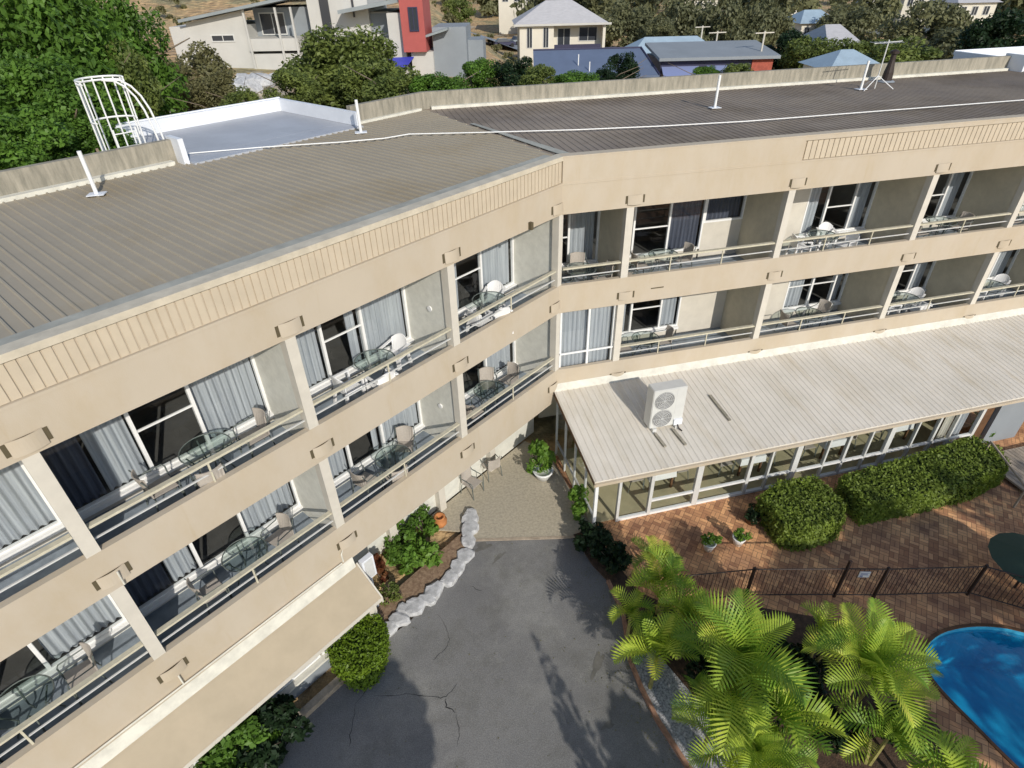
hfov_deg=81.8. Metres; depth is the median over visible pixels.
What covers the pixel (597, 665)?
asphalt stains
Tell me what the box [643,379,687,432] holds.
air conditioner
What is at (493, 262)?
window
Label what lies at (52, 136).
tree
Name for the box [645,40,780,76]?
dark roof house
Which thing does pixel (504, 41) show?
parked car
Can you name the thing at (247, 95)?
tree
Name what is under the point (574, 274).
balcony table
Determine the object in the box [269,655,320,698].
window
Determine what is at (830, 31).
suburban house
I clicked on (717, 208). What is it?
window
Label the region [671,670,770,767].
golden palm
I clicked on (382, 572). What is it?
shrub
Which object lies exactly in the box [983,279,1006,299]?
balcony table
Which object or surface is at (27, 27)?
tree
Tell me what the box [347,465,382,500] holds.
balcony chair
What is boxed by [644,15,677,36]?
tree
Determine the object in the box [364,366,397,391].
balcony chair
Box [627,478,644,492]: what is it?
balcony chair
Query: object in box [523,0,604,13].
tree
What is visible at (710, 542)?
potted plant
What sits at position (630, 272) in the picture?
balcony chair
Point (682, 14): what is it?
tree
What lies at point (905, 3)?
suburban house
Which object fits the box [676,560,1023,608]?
pool fence
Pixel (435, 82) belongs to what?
tree
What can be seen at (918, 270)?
window
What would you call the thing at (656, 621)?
shrub
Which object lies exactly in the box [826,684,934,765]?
golden palm
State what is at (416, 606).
edging rock
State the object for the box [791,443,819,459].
balcony chair
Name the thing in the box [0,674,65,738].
balcony table
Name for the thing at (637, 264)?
balcony chair
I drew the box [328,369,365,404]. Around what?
balcony chair
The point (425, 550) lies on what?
shrub
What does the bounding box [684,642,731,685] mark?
shrub
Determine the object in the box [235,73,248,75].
boulder
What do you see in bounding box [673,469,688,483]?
balcony chair
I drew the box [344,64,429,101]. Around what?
tree
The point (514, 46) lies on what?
car park
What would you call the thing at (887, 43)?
roof aerial
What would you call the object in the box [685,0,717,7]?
suburban house
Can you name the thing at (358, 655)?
hedge
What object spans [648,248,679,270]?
balcony table
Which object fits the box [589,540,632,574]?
shrub
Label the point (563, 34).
window
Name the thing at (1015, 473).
timber deck
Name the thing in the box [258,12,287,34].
window
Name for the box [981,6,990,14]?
window
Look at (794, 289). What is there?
window
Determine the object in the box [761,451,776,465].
balcony chair
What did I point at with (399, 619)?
edging rock
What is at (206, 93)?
tree
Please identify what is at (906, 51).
tree
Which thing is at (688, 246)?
balcony chair
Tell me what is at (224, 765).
shrub
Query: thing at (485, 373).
balcony chair
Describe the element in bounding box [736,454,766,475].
dining table
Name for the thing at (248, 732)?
shrub
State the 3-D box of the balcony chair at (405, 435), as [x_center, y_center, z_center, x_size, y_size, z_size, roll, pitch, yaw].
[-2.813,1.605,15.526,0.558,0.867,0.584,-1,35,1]
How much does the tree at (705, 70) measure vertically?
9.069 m
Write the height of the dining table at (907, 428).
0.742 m
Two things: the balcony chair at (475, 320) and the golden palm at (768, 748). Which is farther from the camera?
the balcony chair at (475, 320)
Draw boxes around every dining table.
[646,471,676,489]
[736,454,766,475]
[818,437,847,458]
[886,424,913,439]
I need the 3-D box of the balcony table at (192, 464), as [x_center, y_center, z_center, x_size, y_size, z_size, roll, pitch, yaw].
[-5.622,1.471,11.052,0.928,0.726,0.928,-9,36,-11]
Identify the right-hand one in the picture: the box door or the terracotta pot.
the terracotta pot
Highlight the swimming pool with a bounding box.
[920,623,1023,767]
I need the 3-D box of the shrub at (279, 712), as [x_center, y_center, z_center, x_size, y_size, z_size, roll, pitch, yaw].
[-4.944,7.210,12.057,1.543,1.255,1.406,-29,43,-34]
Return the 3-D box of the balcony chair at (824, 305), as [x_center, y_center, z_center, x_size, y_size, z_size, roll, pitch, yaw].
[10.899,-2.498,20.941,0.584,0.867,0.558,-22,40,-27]
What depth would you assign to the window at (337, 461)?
15.55 m
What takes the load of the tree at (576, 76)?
on the ground
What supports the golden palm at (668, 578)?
on the planting soil at (888, 756)
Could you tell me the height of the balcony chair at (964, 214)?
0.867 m
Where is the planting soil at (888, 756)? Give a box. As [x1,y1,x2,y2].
[573,532,970,767]
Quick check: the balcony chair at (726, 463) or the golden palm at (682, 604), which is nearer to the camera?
the golden palm at (682, 604)
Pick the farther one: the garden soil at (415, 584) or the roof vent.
the roof vent
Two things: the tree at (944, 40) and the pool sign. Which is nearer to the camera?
the pool sign
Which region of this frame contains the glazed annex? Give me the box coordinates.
[554,308,1023,523]
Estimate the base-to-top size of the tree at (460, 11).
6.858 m
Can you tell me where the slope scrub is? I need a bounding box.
[153,0,532,86]
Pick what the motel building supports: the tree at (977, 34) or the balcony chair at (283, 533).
the balcony chair at (283, 533)
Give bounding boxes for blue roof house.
[533,46,659,83]
[625,36,703,53]
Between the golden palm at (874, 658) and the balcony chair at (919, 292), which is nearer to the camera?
the golden palm at (874, 658)
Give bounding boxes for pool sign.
[858,571,870,576]
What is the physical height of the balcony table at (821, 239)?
0.726 m
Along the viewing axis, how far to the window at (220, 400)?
10.76 m
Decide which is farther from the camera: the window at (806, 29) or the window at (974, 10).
the window at (974, 10)
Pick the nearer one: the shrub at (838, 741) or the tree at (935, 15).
the shrub at (838, 741)
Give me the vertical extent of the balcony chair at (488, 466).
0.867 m
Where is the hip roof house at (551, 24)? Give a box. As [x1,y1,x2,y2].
[512,0,611,63]
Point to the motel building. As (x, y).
(166, 298)
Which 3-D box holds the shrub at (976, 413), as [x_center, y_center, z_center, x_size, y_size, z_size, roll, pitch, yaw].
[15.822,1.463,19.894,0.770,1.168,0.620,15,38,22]
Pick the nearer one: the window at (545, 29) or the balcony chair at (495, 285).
the balcony chair at (495, 285)
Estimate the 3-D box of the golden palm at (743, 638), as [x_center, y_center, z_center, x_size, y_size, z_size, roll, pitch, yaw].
[4.370,5.985,11.571,2.606,3.360,2.712,-9,36,-11]
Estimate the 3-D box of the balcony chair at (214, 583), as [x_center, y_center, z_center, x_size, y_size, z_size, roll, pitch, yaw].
[-6.127,4.178,11.956,0.558,0.867,0.584,25,43,33]
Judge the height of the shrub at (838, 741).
0.810 m
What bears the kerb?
on the driveway
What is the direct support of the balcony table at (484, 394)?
on the motel building
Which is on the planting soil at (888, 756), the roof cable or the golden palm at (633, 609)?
the golden palm at (633, 609)
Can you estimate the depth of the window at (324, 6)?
45.85 m
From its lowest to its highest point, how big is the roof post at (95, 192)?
0.886 m
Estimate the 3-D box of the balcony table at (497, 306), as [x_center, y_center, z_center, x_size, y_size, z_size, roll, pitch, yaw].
[-0.590,-1.947,15.774,0.928,0.726,0.928,-9,36,-11]
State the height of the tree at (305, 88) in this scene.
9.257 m
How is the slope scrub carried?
on the ground
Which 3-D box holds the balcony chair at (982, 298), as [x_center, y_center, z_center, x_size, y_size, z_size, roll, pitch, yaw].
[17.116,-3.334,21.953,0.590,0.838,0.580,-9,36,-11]
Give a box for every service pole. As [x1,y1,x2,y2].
[695,26,709,38]
[709,31,725,40]
[755,31,773,50]
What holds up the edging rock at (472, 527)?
on the entrance paving at (516, 499)
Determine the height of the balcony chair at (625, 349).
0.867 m
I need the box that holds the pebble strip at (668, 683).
[633,645,739,767]
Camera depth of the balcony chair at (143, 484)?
10.42 m
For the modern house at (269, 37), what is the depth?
46.30 m
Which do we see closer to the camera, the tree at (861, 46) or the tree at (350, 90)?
the tree at (350, 90)
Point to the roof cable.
(590, 129)
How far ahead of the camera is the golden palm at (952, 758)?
10.54 m
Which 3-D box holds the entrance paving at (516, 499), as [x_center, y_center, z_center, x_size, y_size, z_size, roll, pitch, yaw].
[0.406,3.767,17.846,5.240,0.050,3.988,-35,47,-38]
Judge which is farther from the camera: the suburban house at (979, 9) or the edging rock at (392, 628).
the suburban house at (979, 9)
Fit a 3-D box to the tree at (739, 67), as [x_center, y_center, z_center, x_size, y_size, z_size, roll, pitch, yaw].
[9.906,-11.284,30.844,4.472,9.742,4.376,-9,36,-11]
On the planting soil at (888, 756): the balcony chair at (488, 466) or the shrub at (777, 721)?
the shrub at (777, 721)
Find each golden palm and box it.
[608,585,657,664]
[611,609,700,688]
[626,544,699,629]
[631,535,683,584]
[654,576,734,660]
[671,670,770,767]
[672,588,815,759]
[686,697,819,767]
[731,661,848,756]
[800,597,943,754]
[800,601,854,688]
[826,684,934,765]
[898,725,990,767]
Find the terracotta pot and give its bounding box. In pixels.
[433,512,446,527]
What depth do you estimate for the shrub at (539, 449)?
18.59 m
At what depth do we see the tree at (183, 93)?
28.16 m
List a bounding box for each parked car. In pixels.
[493,38,515,46]
[509,36,516,44]
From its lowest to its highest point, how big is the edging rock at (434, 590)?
0.175 m
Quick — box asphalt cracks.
[349,586,480,745]
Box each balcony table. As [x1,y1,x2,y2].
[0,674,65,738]
[178,432,235,486]
[221,536,268,585]
[354,349,394,392]
[375,444,411,484]
[472,291,506,315]
[473,380,504,413]
[565,262,595,281]
[631,331,659,354]
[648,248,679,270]
[794,307,823,327]
[806,229,838,251]
[892,292,920,311]
[923,216,957,236]
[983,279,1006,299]
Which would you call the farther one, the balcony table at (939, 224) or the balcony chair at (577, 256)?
the balcony table at (939, 224)
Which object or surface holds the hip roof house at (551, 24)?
on the ground
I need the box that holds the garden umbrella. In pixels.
[988,533,1023,587]
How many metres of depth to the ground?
65.56 m
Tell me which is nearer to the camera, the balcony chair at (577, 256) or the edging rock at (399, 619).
the edging rock at (399, 619)
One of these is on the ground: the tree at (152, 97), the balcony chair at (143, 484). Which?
the tree at (152, 97)
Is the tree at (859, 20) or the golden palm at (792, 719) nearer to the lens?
the golden palm at (792, 719)
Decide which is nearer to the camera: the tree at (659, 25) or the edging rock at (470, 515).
the edging rock at (470, 515)
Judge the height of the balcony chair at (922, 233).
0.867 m
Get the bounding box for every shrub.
[192,714,290,767]
[193,749,234,767]
[233,693,314,767]
[373,553,389,583]
[376,580,402,605]
[383,517,417,566]
[387,537,443,575]
[405,504,439,541]
[525,439,555,474]
[567,484,588,520]
[573,517,613,556]
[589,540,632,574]
[633,607,680,648]
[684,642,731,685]
[736,678,787,731]
[754,616,789,661]
[785,642,838,699]
[803,694,870,754]
[870,700,917,747]
[970,411,995,436]
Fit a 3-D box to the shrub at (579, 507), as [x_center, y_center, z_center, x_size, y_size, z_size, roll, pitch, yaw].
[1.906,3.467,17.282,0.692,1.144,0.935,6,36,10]
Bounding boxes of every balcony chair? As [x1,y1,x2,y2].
[56,639,112,704]
[128,464,186,511]
[184,569,232,614]
[189,459,226,489]
[232,406,275,457]
[260,511,301,561]
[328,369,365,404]
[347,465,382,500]
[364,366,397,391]
[378,333,413,374]
[381,464,408,488]
[392,425,416,464]
[459,466,483,499]
[464,307,493,335]
[465,398,485,425]
[478,367,497,401]
[480,454,502,480]
[481,280,505,316]
[485,304,513,333]
[496,362,520,397]
[568,252,588,282]
[590,260,614,279]
[619,336,634,357]
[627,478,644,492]
[628,264,634,274]
[629,250,652,273]
[651,324,675,351]
[668,241,695,267]
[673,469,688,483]
[709,460,735,476]
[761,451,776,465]
[774,309,800,331]
[784,233,812,254]
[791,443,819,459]
[805,298,833,325]
[812,222,837,250]
[831,231,859,248]
[870,430,884,441]
[885,304,902,315]
[899,287,925,306]
[904,301,932,312]
[916,222,932,237]
[941,211,976,234]
[978,291,987,300]
[984,274,1011,297]
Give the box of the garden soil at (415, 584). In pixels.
[376,534,465,621]
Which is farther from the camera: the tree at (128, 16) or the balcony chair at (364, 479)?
the tree at (128, 16)
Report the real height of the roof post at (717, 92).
0.946 m
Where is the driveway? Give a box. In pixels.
[264,539,684,767]
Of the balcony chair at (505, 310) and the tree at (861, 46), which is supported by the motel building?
the balcony chair at (505, 310)
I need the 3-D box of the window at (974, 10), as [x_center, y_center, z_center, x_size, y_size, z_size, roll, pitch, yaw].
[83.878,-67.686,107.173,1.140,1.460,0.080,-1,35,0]
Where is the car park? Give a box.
[471,32,608,48]
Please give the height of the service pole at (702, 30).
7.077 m
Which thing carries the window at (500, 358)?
in the motel building
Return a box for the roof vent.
[877,49,899,82]
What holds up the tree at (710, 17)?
on the ground
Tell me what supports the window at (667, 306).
in the motel building
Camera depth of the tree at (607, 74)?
26.37 m
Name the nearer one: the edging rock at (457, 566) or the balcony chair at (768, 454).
the edging rock at (457, 566)
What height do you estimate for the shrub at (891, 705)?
0.694 m
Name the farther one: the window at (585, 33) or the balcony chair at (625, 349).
the window at (585, 33)
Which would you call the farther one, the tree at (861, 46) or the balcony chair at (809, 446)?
the tree at (861, 46)
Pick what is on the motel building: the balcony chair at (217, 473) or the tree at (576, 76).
the balcony chair at (217, 473)
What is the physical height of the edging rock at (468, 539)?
0.167 m
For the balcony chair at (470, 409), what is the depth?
16.51 m
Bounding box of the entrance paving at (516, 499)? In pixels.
[416,441,589,537]
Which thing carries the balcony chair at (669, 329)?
on the motel building
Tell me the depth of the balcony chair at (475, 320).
15.05 m
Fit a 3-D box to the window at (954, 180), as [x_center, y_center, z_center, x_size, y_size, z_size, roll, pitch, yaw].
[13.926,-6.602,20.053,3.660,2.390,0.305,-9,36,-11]
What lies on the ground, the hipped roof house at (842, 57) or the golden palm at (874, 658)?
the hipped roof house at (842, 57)
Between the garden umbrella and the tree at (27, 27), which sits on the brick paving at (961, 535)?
the garden umbrella
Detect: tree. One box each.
[0,0,166,160]
[0,50,135,161]
[0,102,86,169]
[47,0,190,114]
[60,116,139,156]
[102,38,180,118]
[161,57,194,112]
[165,78,278,108]
[167,39,236,113]
[185,70,243,108]
[251,65,325,104]
[277,22,406,109]
[334,59,406,102]
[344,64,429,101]
[408,71,477,92]
[442,0,476,23]
[457,57,499,88]
[491,56,542,86]
[517,63,557,84]
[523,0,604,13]
[548,69,599,83]
[595,65,642,80]
[600,0,656,46]
[602,51,646,78]
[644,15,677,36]
[658,0,721,40]
[662,65,719,76]
[669,63,753,74]
[685,0,770,44]
[732,0,795,47]
[765,28,811,69]
[777,34,839,69]
[808,2,884,41]
[824,37,882,55]
[862,35,943,62]
[876,0,976,56]
[908,24,1014,59]
[950,7,1023,57]
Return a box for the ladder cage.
[74,75,163,150]
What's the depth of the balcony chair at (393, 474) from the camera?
14.26 m
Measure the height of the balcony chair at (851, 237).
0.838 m
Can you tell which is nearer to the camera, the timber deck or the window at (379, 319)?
the window at (379, 319)
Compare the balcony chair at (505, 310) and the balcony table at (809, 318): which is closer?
the balcony chair at (505, 310)
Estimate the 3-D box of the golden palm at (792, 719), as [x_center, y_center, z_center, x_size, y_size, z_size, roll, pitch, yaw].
[5.146,6.610,11.475,2.146,2.418,1.879,-9,36,-11]
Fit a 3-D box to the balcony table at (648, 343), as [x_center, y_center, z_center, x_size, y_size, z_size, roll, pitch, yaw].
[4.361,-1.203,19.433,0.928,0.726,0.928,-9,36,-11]
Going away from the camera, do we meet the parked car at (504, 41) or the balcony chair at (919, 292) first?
the balcony chair at (919, 292)
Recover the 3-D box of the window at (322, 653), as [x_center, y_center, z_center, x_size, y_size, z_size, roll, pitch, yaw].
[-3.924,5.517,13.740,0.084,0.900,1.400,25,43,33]
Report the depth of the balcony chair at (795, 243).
18.71 m
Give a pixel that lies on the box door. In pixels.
(369, 567)
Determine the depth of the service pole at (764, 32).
53.53 m
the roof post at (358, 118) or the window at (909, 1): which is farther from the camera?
the window at (909, 1)
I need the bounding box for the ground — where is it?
[17,0,1022,766]
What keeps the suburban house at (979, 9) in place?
on the ground
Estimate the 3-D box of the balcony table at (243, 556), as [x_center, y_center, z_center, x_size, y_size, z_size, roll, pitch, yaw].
[-5.580,3.835,12.557,0.928,0.726,0.928,-9,36,-11]
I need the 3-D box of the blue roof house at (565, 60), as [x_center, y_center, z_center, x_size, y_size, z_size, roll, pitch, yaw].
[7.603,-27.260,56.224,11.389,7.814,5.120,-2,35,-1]
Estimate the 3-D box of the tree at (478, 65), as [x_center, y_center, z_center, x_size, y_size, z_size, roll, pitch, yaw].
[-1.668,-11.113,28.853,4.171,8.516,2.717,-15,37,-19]
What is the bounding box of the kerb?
[606,579,692,767]
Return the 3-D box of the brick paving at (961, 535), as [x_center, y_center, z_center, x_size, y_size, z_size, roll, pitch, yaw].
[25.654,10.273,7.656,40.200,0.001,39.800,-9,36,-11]
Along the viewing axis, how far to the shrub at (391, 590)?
15.30 m
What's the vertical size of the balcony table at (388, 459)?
0.726 m
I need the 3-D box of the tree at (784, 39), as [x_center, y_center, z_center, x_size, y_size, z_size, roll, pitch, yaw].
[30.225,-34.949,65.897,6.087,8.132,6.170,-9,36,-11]
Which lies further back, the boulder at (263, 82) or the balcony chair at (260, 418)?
the boulder at (263, 82)
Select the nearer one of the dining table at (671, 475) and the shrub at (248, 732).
the shrub at (248, 732)
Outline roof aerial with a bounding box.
[864,40,903,90]
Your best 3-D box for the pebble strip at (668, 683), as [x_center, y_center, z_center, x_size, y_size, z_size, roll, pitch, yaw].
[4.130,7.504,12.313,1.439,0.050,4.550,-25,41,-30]
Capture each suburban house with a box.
[498,0,530,33]
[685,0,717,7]
[784,9,827,34]
[804,24,859,49]
[890,0,928,25]
[924,0,1001,32]
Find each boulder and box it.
[233,80,247,90]
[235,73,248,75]
[235,76,262,93]
[246,73,275,88]
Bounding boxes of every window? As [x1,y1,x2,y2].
[0,461,65,563]
[0,594,129,711]
[40,355,273,519]
[124,480,303,616]
[210,34,235,41]
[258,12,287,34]
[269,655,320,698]
[295,287,413,396]
[318,0,331,39]
[321,616,364,654]
[328,400,424,487]
[454,237,516,317]
[464,340,517,400]
[527,27,532,48]
[543,27,548,47]
[557,28,570,44]
[559,305,615,367]
[562,211,599,267]
[578,26,597,40]
[621,296,681,336]
[630,199,707,256]
[704,195,746,222]
[782,273,848,312]
[798,181,878,237]
[803,27,809,34]
[893,261,935,295]
[906,0,913,5]
[922,171,973,222]
[970,6,978,15]
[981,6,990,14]
[985,249,1020,282]
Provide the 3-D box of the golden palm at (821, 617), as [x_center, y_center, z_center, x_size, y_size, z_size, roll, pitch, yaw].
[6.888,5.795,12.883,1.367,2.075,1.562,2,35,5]
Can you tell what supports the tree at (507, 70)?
on the ground
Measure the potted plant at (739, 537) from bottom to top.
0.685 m
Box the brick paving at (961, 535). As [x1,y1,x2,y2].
[553,411,1023,767]
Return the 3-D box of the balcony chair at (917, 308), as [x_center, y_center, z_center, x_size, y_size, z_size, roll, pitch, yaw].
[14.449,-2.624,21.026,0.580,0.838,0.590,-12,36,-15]
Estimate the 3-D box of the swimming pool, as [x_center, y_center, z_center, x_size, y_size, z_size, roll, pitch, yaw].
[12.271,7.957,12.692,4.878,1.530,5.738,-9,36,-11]
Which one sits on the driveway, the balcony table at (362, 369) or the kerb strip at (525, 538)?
the kerb strip at (525, 538)
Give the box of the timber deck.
[985,441,1023,507]
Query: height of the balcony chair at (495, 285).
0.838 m
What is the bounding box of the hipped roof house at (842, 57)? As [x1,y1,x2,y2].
[799,49,878,67]
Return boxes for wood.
[440,0,1023,32]
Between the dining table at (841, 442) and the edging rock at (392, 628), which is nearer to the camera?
the edging rock at (392, 628)
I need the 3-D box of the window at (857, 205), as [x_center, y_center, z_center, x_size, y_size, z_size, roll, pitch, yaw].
[10.796,-6.098,19.437,2.560,2.390,0.305,-9,36,-11]
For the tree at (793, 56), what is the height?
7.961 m
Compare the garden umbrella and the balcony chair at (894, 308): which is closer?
the garden umbrella
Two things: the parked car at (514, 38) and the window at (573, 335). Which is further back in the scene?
the parked car at (514, 38)
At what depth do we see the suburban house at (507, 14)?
136.06 m
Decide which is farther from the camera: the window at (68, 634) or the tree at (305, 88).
the tree at (305, 88)
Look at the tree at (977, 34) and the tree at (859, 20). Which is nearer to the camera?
the tree at (977, 34)
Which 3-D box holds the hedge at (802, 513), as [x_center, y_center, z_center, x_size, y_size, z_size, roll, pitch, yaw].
[8.264,3.613,16.832,2.367,1.119,2.151,-9,36,-11]
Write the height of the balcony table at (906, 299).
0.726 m
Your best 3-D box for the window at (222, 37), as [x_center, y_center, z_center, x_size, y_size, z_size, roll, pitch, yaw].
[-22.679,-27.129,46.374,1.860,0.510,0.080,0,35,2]
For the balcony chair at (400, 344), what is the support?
on the motel building
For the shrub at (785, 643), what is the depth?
13.62 m
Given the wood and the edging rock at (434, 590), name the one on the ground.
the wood
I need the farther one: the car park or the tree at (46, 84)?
the car park
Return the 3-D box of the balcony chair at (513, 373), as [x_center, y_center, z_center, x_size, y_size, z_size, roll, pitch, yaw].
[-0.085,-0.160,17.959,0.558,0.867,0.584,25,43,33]
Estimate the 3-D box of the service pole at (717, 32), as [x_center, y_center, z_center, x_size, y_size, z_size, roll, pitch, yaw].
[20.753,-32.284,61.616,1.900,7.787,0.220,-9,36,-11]
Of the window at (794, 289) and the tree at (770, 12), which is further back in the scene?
the tree at (770, 12)
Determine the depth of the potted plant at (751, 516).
16.98 m
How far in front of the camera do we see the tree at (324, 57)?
27.10 m
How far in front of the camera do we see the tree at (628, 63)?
31.27 m
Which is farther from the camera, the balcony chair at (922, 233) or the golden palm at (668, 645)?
the balcony chair at (922, 233)
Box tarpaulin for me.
[392,57,413,66]
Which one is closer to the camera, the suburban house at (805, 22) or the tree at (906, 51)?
the tree at (906, 51)
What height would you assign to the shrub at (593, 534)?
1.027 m
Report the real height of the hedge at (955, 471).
1.112 m
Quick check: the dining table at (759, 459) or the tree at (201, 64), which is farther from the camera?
the tree at (201, 64)
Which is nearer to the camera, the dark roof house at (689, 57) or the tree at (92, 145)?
the tree at (92, 145)
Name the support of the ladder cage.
on the motel building
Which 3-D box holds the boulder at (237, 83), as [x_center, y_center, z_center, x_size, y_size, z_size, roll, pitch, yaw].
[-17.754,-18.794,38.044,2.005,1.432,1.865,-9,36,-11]
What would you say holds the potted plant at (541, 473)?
on the entrance paving at (516, 499)
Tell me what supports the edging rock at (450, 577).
on the driveway
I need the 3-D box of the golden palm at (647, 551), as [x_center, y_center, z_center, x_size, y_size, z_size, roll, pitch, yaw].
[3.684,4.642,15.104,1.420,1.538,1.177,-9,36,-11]
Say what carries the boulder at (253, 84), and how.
on the ground
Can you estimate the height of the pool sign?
0.200 m
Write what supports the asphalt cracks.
on the driveway
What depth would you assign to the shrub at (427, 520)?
16.88 m
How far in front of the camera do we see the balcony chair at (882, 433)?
19.72 m
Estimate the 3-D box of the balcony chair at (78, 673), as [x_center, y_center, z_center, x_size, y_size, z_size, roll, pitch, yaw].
[-7.709,5.157,10.608,0.558,0.867,0.584,25,43,33]
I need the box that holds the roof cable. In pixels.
[187,99,1023,153]
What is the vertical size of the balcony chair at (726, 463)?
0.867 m
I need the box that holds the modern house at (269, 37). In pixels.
[169,0,485,77]
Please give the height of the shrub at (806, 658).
0.777 m
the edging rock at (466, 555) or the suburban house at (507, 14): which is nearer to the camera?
the edging rock at (466, 555)
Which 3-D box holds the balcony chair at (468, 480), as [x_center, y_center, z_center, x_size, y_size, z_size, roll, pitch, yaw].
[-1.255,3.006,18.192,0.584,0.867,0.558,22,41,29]
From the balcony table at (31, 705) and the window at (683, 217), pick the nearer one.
the balcony table at (31, 705)
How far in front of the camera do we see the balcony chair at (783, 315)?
20.33 m
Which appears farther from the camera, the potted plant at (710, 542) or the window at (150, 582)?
the potted plant at (710, 542)
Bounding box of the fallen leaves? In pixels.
[373,543,674,767]
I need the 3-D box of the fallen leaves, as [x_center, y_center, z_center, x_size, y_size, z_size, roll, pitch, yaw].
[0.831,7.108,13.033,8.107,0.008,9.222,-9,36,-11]
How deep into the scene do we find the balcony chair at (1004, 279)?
22.43 m
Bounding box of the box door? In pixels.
[364,558,375,578]
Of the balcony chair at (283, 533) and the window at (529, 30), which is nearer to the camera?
the balcony chair at (283, 533)
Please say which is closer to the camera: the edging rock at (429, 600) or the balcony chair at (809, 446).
the edging rock at (429, 600)
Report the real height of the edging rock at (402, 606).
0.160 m
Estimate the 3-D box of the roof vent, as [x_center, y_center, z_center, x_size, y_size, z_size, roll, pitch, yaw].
[14.380,-12.086,22.445,0.640,1.120,0.624,-9,36,-11]
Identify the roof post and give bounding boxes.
[76,151,106,196]
[354,99,366,133]
[708,75,720,108]
[855,60,869,89]
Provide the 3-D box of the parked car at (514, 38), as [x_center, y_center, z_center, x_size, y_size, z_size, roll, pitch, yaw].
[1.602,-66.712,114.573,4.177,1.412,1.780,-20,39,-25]
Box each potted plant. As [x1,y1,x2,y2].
[526,457,553,481]
[700,532,722,552]
[732,527,752,546]
[744,503,761,525]
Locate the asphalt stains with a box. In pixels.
[475,541,614,729]
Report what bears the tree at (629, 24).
on the ground
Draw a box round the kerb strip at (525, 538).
[475,536,574,540]
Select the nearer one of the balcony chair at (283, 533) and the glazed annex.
the balcony chair at (283, 533)
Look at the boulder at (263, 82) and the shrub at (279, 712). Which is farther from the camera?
the boulder at (263, 82)
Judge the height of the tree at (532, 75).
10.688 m
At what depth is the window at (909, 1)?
132.19 m
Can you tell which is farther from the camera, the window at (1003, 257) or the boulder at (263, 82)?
the boulder at (263, 82)
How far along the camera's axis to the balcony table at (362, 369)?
13.42 m
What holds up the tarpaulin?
on the ground
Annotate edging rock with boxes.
[386,621,397,636]
[388,611,410,627]
[395,602,407,613]
[405,597,425,616]
[418,593,436,606]
[423,580,443,599]
[440,568,458,587]
[450,559,465,576]
[456,548,474,563]
[461,508,478,522]
[461,521,478,535]
[461,531,475,548]
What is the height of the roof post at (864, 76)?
0.916 m
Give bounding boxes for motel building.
[0,46,1023,767]
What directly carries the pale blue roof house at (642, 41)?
on the ground
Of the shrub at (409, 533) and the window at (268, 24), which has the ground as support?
the shrub at (409, 533)
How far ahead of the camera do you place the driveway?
13.38 m
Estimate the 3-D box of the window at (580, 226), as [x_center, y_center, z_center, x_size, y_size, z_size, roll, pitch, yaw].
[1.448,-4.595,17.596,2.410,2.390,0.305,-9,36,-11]
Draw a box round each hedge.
[325,613,391,692]
[754,474,846,551]
[832,435,1011,526]
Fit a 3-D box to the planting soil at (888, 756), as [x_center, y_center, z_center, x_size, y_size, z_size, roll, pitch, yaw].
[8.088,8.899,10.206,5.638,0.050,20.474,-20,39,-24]
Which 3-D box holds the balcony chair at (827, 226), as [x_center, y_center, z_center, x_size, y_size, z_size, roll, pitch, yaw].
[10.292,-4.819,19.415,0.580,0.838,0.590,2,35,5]
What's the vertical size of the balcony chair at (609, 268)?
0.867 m
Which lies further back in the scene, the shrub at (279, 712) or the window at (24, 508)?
the shrub at (279, 712)

